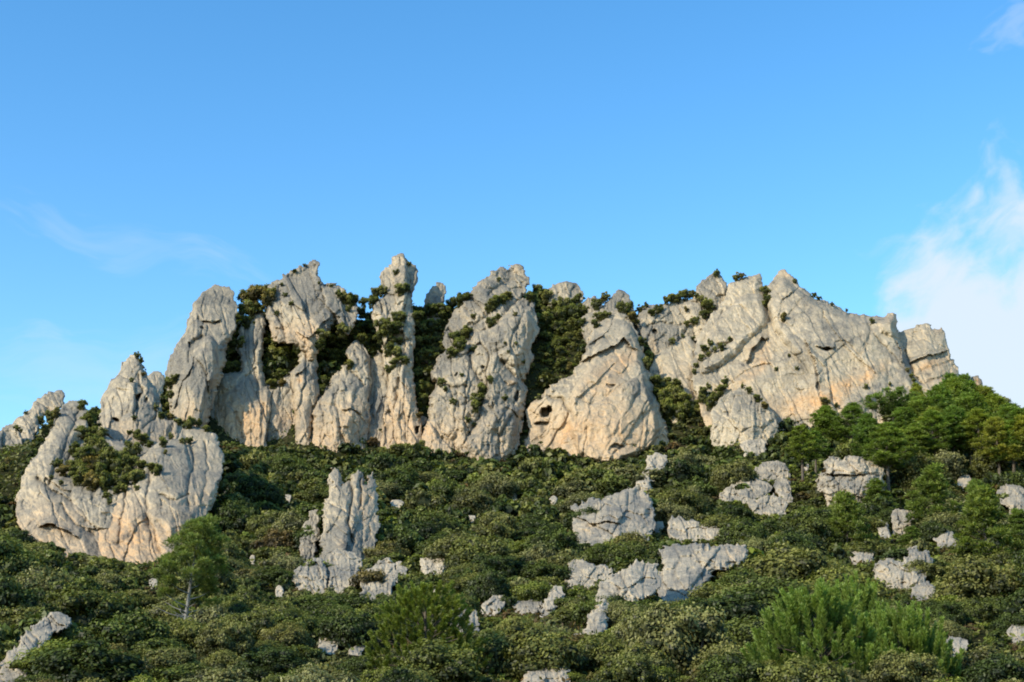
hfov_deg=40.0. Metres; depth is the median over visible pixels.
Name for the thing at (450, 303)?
cliff bush
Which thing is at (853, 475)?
boulder
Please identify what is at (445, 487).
holm oak bush
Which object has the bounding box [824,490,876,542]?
young pine
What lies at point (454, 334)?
cliff bush
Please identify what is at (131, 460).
cliff bush
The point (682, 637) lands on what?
holm oak bush
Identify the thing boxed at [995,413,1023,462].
pine tree
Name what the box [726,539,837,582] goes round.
holm oak bush
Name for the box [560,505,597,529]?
holm oak bush
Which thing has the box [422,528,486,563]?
holm oak bush
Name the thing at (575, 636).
garrigue shrub
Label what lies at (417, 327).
cliff bush
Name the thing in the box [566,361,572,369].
cliff bush
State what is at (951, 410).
pine tree
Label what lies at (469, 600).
holm oak bush
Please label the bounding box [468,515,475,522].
stone
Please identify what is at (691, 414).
cliff bush
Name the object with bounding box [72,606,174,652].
holm oak bush
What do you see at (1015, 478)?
holm oak bush
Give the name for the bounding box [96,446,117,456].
cliff bush
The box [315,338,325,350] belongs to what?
cliff bush
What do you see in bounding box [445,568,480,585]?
holm oak bush
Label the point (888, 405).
pine tree
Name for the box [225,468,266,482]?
holm oak bush
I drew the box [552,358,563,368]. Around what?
cliff bush
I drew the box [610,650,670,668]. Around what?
garrigue shrub
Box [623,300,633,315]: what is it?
cliff bush
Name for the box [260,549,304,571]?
holm oak bush
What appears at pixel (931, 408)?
pine tree
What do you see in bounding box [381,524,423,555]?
holm oak bush
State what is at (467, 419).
cliff bush
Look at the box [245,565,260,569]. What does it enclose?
garrigue shrub
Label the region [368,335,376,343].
cliff bush
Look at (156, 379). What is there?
rock
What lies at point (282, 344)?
cliff bush
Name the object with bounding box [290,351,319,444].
rock needle
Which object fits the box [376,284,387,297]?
cliff bush
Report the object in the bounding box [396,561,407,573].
rock
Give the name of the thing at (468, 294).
cliff bush
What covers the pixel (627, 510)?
outcrop
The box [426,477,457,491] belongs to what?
garrigue shrub
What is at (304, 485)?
holm oak bush
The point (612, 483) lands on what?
holm oak bush
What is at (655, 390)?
cliff bush
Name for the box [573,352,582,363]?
cliff bush
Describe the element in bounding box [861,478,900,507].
young pine
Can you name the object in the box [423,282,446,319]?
rock
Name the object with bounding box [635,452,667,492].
rock
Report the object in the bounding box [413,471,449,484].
holm oak bush
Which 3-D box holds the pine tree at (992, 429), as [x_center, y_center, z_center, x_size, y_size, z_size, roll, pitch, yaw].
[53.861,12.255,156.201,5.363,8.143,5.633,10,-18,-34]
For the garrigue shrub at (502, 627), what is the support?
on the ground
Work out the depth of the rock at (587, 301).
242.99 m
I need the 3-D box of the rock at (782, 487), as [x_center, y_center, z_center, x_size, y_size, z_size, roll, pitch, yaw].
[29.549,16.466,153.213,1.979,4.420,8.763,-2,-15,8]
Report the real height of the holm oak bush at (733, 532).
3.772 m
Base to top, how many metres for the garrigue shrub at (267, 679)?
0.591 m
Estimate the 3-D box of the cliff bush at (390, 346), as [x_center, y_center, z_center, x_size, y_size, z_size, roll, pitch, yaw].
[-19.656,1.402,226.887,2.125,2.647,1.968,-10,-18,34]
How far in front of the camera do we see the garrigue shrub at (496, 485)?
156.14 m
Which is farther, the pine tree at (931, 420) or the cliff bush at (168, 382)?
the cliff bush at (168, 382)
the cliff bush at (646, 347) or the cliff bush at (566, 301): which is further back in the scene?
the cliff bush at (566, 301)
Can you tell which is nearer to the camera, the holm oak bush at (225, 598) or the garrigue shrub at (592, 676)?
the garrigue shrub at (592, 676)
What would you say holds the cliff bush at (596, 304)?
on the domed rock at (619, 296)
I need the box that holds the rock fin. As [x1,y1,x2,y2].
[15,400,101,556]
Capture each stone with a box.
[149,578,157,588]
[275,585,283,596]
[285,494,290,501]
[390,500,403,508]
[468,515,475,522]
[549,495,557,503]
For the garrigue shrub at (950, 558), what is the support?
on the ground
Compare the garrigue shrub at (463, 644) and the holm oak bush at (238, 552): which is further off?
the holm oak bush at (238, 552)
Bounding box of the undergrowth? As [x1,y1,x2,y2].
[0,287,1023,681]
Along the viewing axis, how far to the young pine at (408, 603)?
37.95 m
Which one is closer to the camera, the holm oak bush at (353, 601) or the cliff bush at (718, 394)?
the holm oak bush at (353, 601)
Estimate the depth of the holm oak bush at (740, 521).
112.59 m
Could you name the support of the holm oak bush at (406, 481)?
on the ground
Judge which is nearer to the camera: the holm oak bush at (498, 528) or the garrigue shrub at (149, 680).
the garrigue shrub at (149, 680)
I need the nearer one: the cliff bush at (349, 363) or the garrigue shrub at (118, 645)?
the garrigue shrub at (118, 645)
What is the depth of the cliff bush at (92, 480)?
127.50 m
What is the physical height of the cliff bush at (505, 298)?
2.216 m
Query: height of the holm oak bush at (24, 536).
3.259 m
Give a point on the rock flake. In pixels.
(308, 548)
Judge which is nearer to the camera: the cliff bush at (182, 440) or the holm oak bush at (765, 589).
the holm oak bush at (765, 589)
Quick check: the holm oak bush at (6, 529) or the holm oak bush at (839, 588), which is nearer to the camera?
the holm oak bush at (839, 588)
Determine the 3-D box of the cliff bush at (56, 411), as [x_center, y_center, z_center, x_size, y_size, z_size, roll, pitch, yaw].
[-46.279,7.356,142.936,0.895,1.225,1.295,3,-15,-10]
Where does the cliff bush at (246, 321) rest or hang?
on the cliff rock at (249, 410)
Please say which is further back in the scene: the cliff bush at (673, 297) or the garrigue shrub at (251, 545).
the cliff bush at (673, 297)
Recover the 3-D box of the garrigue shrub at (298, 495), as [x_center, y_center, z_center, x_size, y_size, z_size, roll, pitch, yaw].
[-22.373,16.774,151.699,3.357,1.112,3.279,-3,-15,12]
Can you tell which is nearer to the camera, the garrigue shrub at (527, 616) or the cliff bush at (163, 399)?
the garrigue shrub at (527, 616)
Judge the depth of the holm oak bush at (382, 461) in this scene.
182.87 m
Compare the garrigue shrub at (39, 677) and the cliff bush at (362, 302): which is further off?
the cliff bush at (362, 302)
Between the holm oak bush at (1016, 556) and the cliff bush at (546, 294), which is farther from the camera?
the cliff bush at (546, 294)
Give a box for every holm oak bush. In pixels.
[0,526,29,537]
[0,531,31,545]
[0,531,43,568]
[0,534,40,579]
[0,573,50,611]
[0,605,55,629]
[0,626,11,655]
[1,527,38,543]
[11,561,80,603]
[21,543,62,566]
[24,543,63,567]
[24,635,153,681]
[36,549,66,573]
[39,576,142,628]
[50,626,83,643]
[68,571,104,591]
[71,564,103,577]
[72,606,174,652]
[92,568,127,590]
[131,637,201,663]
[139,646,200,673]
[146,661,212,681]
[159,561,240,598]
[186,602,232,625]
[187,537,249,562]
[194,618,257,657]
[208,490,260,521]
[211,594,236,605]
[212,529,250,552]
[214,498,258,534]
[217,552,248,571]
[218,605,278,644]
[220,592,269,610]
[224,600,256,617]
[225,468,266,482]
[230,470,288,506]
[231,575,252,587]
[233,584,276,605]
[233,645,315,681]
[235,492,253,503]
[237,449,268,469]
[239,557,253,566]
[245,509,280,533]
[250,604,285,614]
[252,565,297,586]
[254,523,277,539]
[258,451,295,475]
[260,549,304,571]
[264,455,312,481]
[265,469,297,484]
[265,665,303,681]
[270,507,320,535]
[270,608,322,643]
[272,600,301,611]
[276,600,305,616]
[277,504,300,514]
[285,469,306,484]
[290,524,321,551]
[292,595,315,608]
[296,477,328,491]
[296,501,323,533]
[300,592,376,612]
[301,483,328,503]
[302,469,329,484]
[304,610,334,624]
[310,599,353,617]
[314,608,381,650]
[317,659,354,677]
[334,656,380,680]
[341,467,379,479]
[362,653,396,669]
[366,452,403,471]
[373,613,437,647]
[375,464,420,482]
[375,596,396,614]
[376,480,404,499]
[376,509,392,521]
[376,665,425,681]
[378,523,396,536]
[380,552,405,568]
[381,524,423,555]
[383,442,411,456]
[385,473,423,495]
[390,583,419,598]
[391,519,443,542]
[396,636,498,681]
[401,506,436,516]
[402,457,436,472]
[404,487,448,509]
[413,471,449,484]
[414,531,451,554]
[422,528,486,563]
[428,474,469,504]
[437,527,459,534]
[438,533,516,573]
[439,561,485,585]
[440,591,478,615]
[443,469,467,482]
[443,570,514,594]
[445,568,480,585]
[449,486,494,514]
[457,592,483,617]
[461,566,510,605]
[464,473,486,485]
[470,553,517,578]
[471,627,511,653]
[473,616,585,681]
[475,509,520,534]
[478,520,515,540]
[480,488,500,502]
[506,576,531,581]
[508,552,525,561]
[509,577,529,594]
[514,527,539,541]
[514,555,529,575]
[516,454,545,472]
[516,515,566,531]
[518,542,558,563]
[518,559,575,580]
[519,509,557,521]
[524,525,585,555]
[535,626,556,635]
[536,553,575,567]
[553,480,595,497]
[553,603,576,623]
[556,489,602,513]
[556,546,587,560]
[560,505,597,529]
[561,597,585,608]
[573,465,605,473]
[578,543,609,565]
[584,469,607,479]
[589,592,637,603]
[592,473,633,495]
[599,540,650,564]
[601,641,677,673]
[608,609,643,644]
[612,609,649,626]
[613,463,640,477]
[623,598,660,610]
[624,468,665,487]
[624,598,740,675]
[647,541,660,554]
[647,595,661,604]
[654,499,695,527]
[655,484,709,515]
[661,457,702,483]
[662,598,681,606]
[665,449,705,473]
[671,589,775,624]
[671,595,698,605]
[680,476,711,489]
[681,582,730,600]
[683,481,717,496]
[693,649,773,681]
[694,452,721,464]
[706,567,765,587]
[707,573,815,616]
[710,458,757,491]
[712,568,731,579]
[714,501,759,522]
[714,574,811,595]
[716,516,769,544]
[717,516,770,545]
[720,615,791,656]
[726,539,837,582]
[731,556,763,569]
[754,518,784,536]
[761,660,782,668]
[764,527,826,556]
[764,529,823,549]
[765,531,816,552]
[779,456,808,469]
[779,507,846,550]
[780,507,813,521]
[799,507,849,529]
[810,579,859,598]
[832,438,861,458]
[832,504,878,516]
[849,516,891,532]
[861,493,897,513]
[864,649,949,681]
[870,507,897,529]
[871,548,908,562]
[872,597,906,609]
[877,597,905,607]
[890,451,952,486]
[900,557,946,583]
[904,482,951,498]
[916,510,976,537]
[918,517,958,542]
[920,497,964,519]
[920,599,968,626]
[922,608,955,622]
[925,553,1023,601]
[926,489,959,499]
[933,447,968,481]
[933,557,953,573]
[945,553,1000,578]
[958,597,1003,624]
[958,650,1023,681]
[963,448,1018,480]
[966,650,1023,670]
[982,612,1023,636]
[996,470,1023,491]
[998,587,1023,614]
[1007,545,1023,566]
[1008,463,1023,472]
[1010,550,1023,595]
[1013,651,1023,662]
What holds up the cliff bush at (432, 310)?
on the rock at (436, 293)
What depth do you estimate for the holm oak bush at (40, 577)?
69.66 m
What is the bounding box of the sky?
[0,0,1023,430]
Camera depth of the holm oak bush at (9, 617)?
52.63 m
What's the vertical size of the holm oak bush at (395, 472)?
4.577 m
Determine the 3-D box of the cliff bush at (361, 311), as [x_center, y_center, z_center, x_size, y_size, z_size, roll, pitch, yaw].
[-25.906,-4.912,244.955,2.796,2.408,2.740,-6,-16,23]
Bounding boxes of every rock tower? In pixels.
[165,284,237,428]
[319,467,380,559]
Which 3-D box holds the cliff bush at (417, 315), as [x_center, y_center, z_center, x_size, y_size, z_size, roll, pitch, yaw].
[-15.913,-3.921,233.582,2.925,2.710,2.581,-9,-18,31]
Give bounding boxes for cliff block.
[898,323,958,395]
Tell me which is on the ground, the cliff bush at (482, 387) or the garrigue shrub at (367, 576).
the garrigue shrub at (367, 576)
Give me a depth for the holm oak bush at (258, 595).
67.65 m
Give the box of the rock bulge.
[98,426,223,563]
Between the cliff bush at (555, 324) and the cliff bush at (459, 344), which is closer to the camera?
the cliff bush at (459, 344)
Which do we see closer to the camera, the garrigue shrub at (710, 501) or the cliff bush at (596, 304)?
the garrigue shrub at (710, 501)
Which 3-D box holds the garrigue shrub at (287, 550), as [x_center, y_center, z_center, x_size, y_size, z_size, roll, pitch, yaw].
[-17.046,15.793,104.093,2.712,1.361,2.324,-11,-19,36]
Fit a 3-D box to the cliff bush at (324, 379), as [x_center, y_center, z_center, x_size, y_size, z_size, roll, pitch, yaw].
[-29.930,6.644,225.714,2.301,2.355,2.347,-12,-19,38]
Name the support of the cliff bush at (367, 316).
on the ground
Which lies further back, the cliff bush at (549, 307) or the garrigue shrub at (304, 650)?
the cliff bush at (549, 307)
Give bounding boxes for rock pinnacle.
[371,253,421,448]
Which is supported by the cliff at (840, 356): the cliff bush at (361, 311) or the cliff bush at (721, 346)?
the cliff bush at (721, 346)
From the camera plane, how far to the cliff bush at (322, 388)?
223.32 m
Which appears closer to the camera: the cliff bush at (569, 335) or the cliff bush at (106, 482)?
the cliff bush at (106, 482)
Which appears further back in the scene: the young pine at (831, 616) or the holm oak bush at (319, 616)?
the holm oak bush at (319, 616)
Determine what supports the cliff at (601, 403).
on the ground
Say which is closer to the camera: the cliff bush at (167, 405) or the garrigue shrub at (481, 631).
the garrigue shrub at (481, 631)
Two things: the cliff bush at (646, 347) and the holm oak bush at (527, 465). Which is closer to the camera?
the holm oak bush at (527, 465)
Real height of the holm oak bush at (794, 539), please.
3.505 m
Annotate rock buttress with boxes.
[311,340,371,452]
[422,298,539,460]
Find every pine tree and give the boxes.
[144,513,233,620]
[782,424,824,479]
[803,431,835,472]
[807,404,850,442]
[831,402,866,438]
[848,412,882,457]
[859,385,920,426]
[860,421,920,490]
[889,405,917,428]
[896,422,938,459]
[898,395,941,426]
[908,382,926,419]
[908,405,962,454]
[908,409,958,456]
[924,383,963,413]
[936,406,974,456]
[939,372,958,384]
[940,414,974,452]
[942,376,971,405]
[954,407,991,454]
[954,411,981,468]
[955,392,996,421]
[960,373,977,393]
[969,416,1022,481]
[973,385,994,404]
[983,393,1007,413]
[985,419,1023,471]
[993,403,1017,420]
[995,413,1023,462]
[1006,407,1023,420]
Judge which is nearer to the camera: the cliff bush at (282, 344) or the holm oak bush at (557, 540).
the holm oak bush at (557, 540)
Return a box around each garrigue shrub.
[0,639,18,654]
[3,637,121,676]
[12,672,62,681]
[23,542,54,550]
[36,679,63,681]
[77,677,106,681]
[79,558,118,568]
[82,559,120,574]
[97,580,121,595]
[101,557,127,569]
[103,642,133,659]
[117,589,160,609]
[119,570,151,588]
[121,577,144,590]
[127,589,156,598]
[128,673,153,681]
[130,603,188,625]
[138,676,167,681]
[145,567,162,579]
[164,593,202,606]
[165,603,196,619]
[167,616,208,653]
[173,663,257,681]
[198,648,246,678]
[201,593,233,604]
[228,571,241,579]
[232,568,253,575]
[236,585,250,591]
[237,447,267,456]
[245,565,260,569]
[248,536,264,549]
[251,500,281,511]
[251,527,295,550]
[252,638,287,649]
[258,621,317,647]
[261,673,278,681]
[268,546,299,559]
[279,662,362,681]
[286,644,321,660]
[291,491,304,500]
[297,559,332,567]
[311,591,337,596]
[331,659,346,667]
[345,603,391,617]
[348,568,392,590]
[355,608,376,620]
[356,665,396,681]
[359,563,370,570]
[362,538,411,558]
[362,555,381,566]
[375,534,384,546]
[377,648,402,655]
[399,509,465,532]
[402,553,425,567]
[410,667,438,681]
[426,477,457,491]
[452,637,482,663]
[470,471,520,498]
[476,674,504,681]
[478,616,505,624]
[478,627,495,635]
[493,616,541,633]
[497,615,532,625]
[505,535,533,554]
[509,580,553,604]
[514,475,545,491]
[532,575,572,588]
[533,621,566,631]
[554,597,573,609]
[555,631,575,635]
[557,468,569,477]
[563,633,587,644]
[565,671,587,681]
[569,600,605,625]
[570,630,628,674]
[586,670,600,681]
[590,650,677,681]
[598,600,650,628]
[600,458,632,470]
[601,626,614,634]
[603,537,615,545]
[610,529,650,549]
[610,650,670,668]
[652,664,682,681]
[666,485,712,511]
[675,675,688,681]
[687,639,773,675]
[692,513,712,521]
[699,513,738,527]
[701,494,713,508]
[709,571,728,583]
[737,536,769,557]
[757,653,849,681]
[788,563,895,600]
[791,482,813,491]
[825,558,855,568]
[826,559,855,572]
[832,538,897,557]
[843,665,873,681]
[844,533,876,542]
[882,603,930,623]
[903,537,934,551]
[928,618,974,643]
[931,675,965,681]
[934,594,968,603]
[939,554,960,563]
[948,640,1023,681]
[953,543,987,558]
[977,510,1023,535]
[979,594,1006,605]
[983,550,1014,565]
[997,393,1010,402]
[999,679,1023,681]
[1012,647,1023,653]
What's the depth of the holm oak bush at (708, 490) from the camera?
154.21 m
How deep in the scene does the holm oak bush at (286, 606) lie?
59.31 m
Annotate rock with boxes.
[0,425,22,448]
[0,612,71,681]
[9,390,64,442]
[68,434,153,529]
[147,371,164,408]
[210,350,427,446]
[214,313,294,446]
[265,259,358,360]
[291,558,327,593]
[318,637,337,653]
[323,548,362,593]
[348,645,365,655]
[360,557,397,599]
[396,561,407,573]
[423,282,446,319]
[450,609,479,636]
[481,595,504,615]
[512,599,542,614]
[521,666,570,681]
[539,585,564,616]
[547,281,583,319]
[564,559,612,588]
[581,289,636,343]
[582,296,596,312]
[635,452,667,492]
[648,336,697,423]
[654,521,663,532]
[667,516,719,541]
[718,477,772,506]
[740,437,767,456]
[748,493,788,516]
[754,460,790,480]
[773,479,792,502]
[850,549,874,564]
[877,520,890,537]
[910,581,935,600]
[933,531,955,547]
[946,636,968,656]
[957,475,971,488]
[970,375,982,385]
[1007,625,1023,643]
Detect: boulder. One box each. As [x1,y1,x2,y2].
[420,557,445,574]
[710,387,778,450]
[815,455,885,506]
[872,546,932,590]
[891,508,917,536]
[996,483,1023,513]
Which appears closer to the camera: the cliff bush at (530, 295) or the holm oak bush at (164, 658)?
the holm oak bush at (164, 658)
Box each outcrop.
[570,485,656,545]
[574,559,660,634]
[636,299,693,366]
[657,542,747,602]
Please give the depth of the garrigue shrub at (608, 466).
176.43 m
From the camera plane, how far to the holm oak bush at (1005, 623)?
55.15 m
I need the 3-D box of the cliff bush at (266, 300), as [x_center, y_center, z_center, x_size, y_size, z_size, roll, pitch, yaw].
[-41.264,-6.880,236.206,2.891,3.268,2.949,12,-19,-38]
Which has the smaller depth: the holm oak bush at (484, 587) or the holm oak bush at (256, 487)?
the holm oak bush at (484, 587)
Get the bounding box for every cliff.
[524,310,668,462]
[690,269,913,429]
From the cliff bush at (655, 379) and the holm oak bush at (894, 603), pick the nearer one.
the holm oak bush at (894, 603)
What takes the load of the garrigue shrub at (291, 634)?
on the ground
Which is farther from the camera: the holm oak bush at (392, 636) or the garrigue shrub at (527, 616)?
the garrigue shrub at (527, 616)
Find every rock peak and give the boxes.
[442,264,529,348]
[679,272,727,340]
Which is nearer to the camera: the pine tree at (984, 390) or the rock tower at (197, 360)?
the pine tree at (984, 390)
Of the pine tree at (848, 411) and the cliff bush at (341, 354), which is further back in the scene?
the cliff bush at (341, 354)
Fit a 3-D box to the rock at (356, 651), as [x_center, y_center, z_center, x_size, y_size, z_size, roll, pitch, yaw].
[-5.227,10.410,47.174,0.560,0.713,2.409,0,-15,0]
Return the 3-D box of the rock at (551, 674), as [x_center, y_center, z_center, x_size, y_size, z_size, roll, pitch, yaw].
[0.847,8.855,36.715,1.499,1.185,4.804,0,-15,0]
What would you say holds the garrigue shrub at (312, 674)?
on the ground
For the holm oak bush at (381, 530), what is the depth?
112.02 m
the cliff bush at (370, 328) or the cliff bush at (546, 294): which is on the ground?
the cliff bush at (370, 328)
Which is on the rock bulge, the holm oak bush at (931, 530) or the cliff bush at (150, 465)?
the cliff bush at (150, 465)
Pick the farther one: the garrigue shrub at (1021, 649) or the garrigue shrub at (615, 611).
the garrigue shrub at (615, 611)
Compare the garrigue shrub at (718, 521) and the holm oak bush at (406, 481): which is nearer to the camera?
the garrigue shrub at (718, 521)
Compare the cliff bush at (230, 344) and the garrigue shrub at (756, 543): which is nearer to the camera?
the garrigue shrub at (756, 543)
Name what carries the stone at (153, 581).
on the ground
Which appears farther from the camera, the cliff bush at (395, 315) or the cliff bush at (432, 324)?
the cliff bush at (432, 324)
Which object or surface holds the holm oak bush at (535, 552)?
on the ground
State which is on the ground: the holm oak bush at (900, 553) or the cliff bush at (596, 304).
the holm oak bush at (900, 553)
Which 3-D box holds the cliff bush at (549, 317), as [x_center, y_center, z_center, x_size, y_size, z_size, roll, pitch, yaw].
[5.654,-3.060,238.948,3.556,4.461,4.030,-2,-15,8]
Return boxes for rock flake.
[299,509,319,562]
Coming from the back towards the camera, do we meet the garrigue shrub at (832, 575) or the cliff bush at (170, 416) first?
the cliff bush at (170, 416)
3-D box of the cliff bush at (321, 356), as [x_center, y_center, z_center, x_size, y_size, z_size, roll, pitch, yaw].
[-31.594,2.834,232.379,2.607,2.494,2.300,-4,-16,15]
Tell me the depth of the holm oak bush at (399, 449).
209.90 m
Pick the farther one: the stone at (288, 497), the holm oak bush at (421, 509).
the stone at (288, 497)
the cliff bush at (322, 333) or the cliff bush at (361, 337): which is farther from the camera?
the cliff bush at (361, 337)
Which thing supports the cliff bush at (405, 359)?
on the rock pinnacle
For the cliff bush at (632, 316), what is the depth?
234.78 m
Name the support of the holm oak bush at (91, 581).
on the ground
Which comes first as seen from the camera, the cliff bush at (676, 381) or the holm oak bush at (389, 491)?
the holm oak bush at (389, 491)
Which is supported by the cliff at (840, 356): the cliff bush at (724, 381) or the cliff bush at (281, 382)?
the cliff bush at (724, 381)
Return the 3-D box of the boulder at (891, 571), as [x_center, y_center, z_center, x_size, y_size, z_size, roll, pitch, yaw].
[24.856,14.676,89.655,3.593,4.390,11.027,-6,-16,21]
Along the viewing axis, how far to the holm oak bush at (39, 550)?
97.85 m
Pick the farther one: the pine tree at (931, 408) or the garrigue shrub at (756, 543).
the pine tree at (931, 408)
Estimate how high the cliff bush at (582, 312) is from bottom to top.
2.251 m
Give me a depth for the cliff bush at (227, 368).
228.38 m
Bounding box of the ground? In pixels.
[0,309,1023,672]
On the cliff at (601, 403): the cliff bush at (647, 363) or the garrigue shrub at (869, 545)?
the cliff bush at (647, 363)
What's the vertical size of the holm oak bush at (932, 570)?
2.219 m
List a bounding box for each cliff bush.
[0,462,8,471]
[4,456,12,464]
[13,425,20,430]
[37,416,45,424]
[40,424,48,429]
[45,409,53,422]
[48,420,54,427]
[49,459,58,467]
[52,407,60,418]
[55,463,71,476]
[56,457,62,465]
[65,459,76,471]
[67,468,90,485]
[68,441,81,455]
[69,459,96,471]
[72,452,83,460]
[73,425,89,438]
[75,446,96,458]
[77,399,88,409]
[78,409,97,419]
[81,415,102,427]
[81,455,97,472]
[82,432,98,446]
[82,469,101,491]
[85,436,108,457]
[88,425,104,433]
[89,406,98,413]
[95,462,106,475]
[96,426,107,440]
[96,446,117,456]
[96,446,119,473]
[97,470,119,491]
[102,491,112,497]
[107,497,112,504]
[108,454,127,473]
[111,484,121,493]
[114,472,130,489]
[118,450,128,455]
[120,483,127,492]
[122,464,132,475]
[123,440,143,455]
[123,454,139,468]
[126,469,145,484]
[132,429,140,438]
[133,351,141,358]
[133,459,146,470]
[135,432,150,444]
[144,440,154,447]
[145,462,155,471]
[150,463,162,475]
[153,403,158,410]
[158,411,167,418]
[158,436,167,447]
[160,393,167,405]
[164,376,172,388]
[164,402,169,409]
[165,390,173,397]
[165,413,175,419]
[170,374,177,383]
[173,418,184,425]
[179,437,186,443]
[182,415,195,428]
[185,436,192,443]
[195,418,202,426]
[202,425,209,431]
[224,361,236,372]
[226,350,235,359]
[227,335,236,348]
[229,360,240,371]
[232,335,245,349]
[236,289,249,302]
[238,298,262,319]
[238,303,242,313]
[240,284,266,307]
[241,314,254,328]
[255,283,269,300]
[260,289,276,308]
[262,344,280,364]
[263,330,269,337]
[263,337,268,344]
[263,338,280,346]
[263,364,282,379]
[265,379,278,388]
[267,287,275,295]
[274,368,289,379]
[275,345,294,360]
[277,379,285,386]
[278,343,288,347]
[293,345,300,354]
[314,329,330,339]
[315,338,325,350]
[316,351,327,363]
[317,362,327,375]
[318,374,330,385]
[319,384,325,394]
[323,348,339,361]
[325,333,335,349]
[330,323,337,333]
[332,335,350,349]
[335,289,341,297]
[336,322,352,339]
[337,347,346,360]
[340,290,348,303]
[344,359,354,369]
[345,292,359,305]
[345,305,351,311]
[347,329,360,338]
[353,326,364,332]
[354,333,368,344]
[357,307,368,318]
[358,297,367,307]
[363,311,372,319]
[364,295,378,308]
[365,323,374,333]
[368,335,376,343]
[370,287,382,297]
[372,330,383,344]
[373,317,391,329]
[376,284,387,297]
[379,319,396,337]
[384,341,394,356]
[384,364,393,372]
[387,336,395,342]
[389,357,399,367]
[390,311,402,320]
[391,345,402,357]
[392,320,403,333]
[394,283,406,296]
[396,337,402,344]
[397,311,407,322]
[399,355,410,364]
[402,283,409,291]
[412,310,424,324]
[412,368,422,380]
[414,347,429,365]
[415,323,427,336]
[415,335,423,351]
[416,412,422,417]
[417,392,428,407]
[418,305,428,319]
[418,380,429,392]
[421,318,440,332]
[422,335,438,346]
[424,303,438,316]
[426,349,436,362]
[426,381,433,391]
[432,347,442,352]
[434,303,450,314]
[436,310,447,321]
[436,378,446,386]
[445,297,457,308]
[446,346,458,358]
[448,330,462,341]
[449,398,457,404]
[452,336,466,351]
[453,292,468,307]
[458,325,472,337]
[462,291,472,299]
[465,416,471,422]
[470,392,485,405]
[470,399,478,412]
[477,382,487,394]
[484,298,497,313]
[485,317,496,327]
[486,375,493,383]
[492,294,502,305]
[494,313,501,320]
[499,293,509,304]
[503,291,513,299]
[525,290,536,302]
[531,284,546,291]
[535,302,545,309]
[536,394,541,399]
[538,311,554,331]
[539,289,553,303]
[539,331,555,342]
[541,358,554,368]
[541,368,551,372]
[543,339,561,355]
[545,320,565,334]
[546,305,554,313]
[548,299,559,308]
[550,335,569,345]
[551,305,566,321]
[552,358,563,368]
[553,345,570,358]
[556,296,570,306]
[561,303,581,319]
[562,331,576,342]
[564,317,579,331]
[566,342,576,351]
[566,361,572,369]
[570,297,576,304]
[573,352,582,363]
[574,292,582,302]
[574,317,585,326]
[574,329,584,338]
[579,305,586,316]
[590,298,602,310]
[591,311,602,320]
[591,319,600,328]
[599,296,607,303]
[601,291,610,299]
[601,310,611,319]
[616,300,624,312]
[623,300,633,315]
[625,311,638,322]
[635,304,645,311]
[638,337,647,345]
[641,356,652,369]
[643,343,650,352]
[644,350,654,362]
[648,309,657,315]
[649,374,661,387]
[653,387,659,394]
[655,304,663,313]
[655,389,668,400]
[657,377,670,389]
[657,397,675,421]
[659,384,687,404]
[663,296,670,304]
[666,378,683,389]
[667,293,677,303]
[668,336,675,344]
[670,400,691,422]
[673,392,692,404]
[677,293,682,302]
[678,289,690,300]
[683,320,689,326]
[685,409,697,418]
[688,289,695,297]
[689,316,699,325]
[690,399,699,413]
[694,408,700,417]
[697,295,707,305]
[697,353,705,361]
[697,393,705,402]
[698,386,710,397]
[699,310,708,318]
[699,344,709,351]
[700,298,716,314]
[704,393,716,410]
[707,338,713,345]
[711,391,722,400]
[713,268,720,277]
[714,384,727,394]
[718,343,726,351]
[721,376,728,384]
[732,271,738,281]
[738,273,745,279]
[745,386,752,393]
[752,394,763,402]
[759,285,770,295]
[761,401,768,408]
[763,295,771,302]
[780,311,786,321]
[819,397,830,404]
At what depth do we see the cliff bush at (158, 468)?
127.44 m
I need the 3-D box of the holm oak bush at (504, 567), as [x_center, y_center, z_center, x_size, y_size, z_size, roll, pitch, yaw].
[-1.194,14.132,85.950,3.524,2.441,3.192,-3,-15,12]
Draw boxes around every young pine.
[364,579,494,673]
[739,577,895,675]
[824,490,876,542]
[838,570,878,667]
[838,599,964,680]
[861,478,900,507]
[895,525,921,545]
[904,462,966,527]
[949,484,1023,558]
[961,478,998,531]
[1004,507,1023,541]
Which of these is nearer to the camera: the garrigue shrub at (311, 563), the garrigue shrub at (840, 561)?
the garrigue shrub at (311, 563)
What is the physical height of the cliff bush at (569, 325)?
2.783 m
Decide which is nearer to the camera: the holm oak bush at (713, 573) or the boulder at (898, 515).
the holm oak bush at (713, 573)
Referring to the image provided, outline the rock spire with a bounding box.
[97,354,185,445]
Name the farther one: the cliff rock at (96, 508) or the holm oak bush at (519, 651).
the cliff rock at (96, 508)
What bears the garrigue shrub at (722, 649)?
on the ground
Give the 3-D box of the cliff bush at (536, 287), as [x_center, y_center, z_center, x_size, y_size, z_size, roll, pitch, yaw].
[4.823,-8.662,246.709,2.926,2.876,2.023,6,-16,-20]
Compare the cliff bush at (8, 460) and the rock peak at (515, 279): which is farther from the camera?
the rock peak at (515, 279)
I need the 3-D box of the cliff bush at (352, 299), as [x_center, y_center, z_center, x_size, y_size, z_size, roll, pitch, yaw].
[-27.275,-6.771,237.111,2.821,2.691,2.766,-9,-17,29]
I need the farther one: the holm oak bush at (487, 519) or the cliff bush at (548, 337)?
the cliff bush at (548, 337)
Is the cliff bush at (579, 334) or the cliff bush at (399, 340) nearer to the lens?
the cliff bush at (399, 340)
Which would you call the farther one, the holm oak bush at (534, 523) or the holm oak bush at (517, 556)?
the holm oak bush at (534, 523)
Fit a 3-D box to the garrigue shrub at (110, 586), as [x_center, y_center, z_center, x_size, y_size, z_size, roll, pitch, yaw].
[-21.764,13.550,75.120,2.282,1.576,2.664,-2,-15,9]

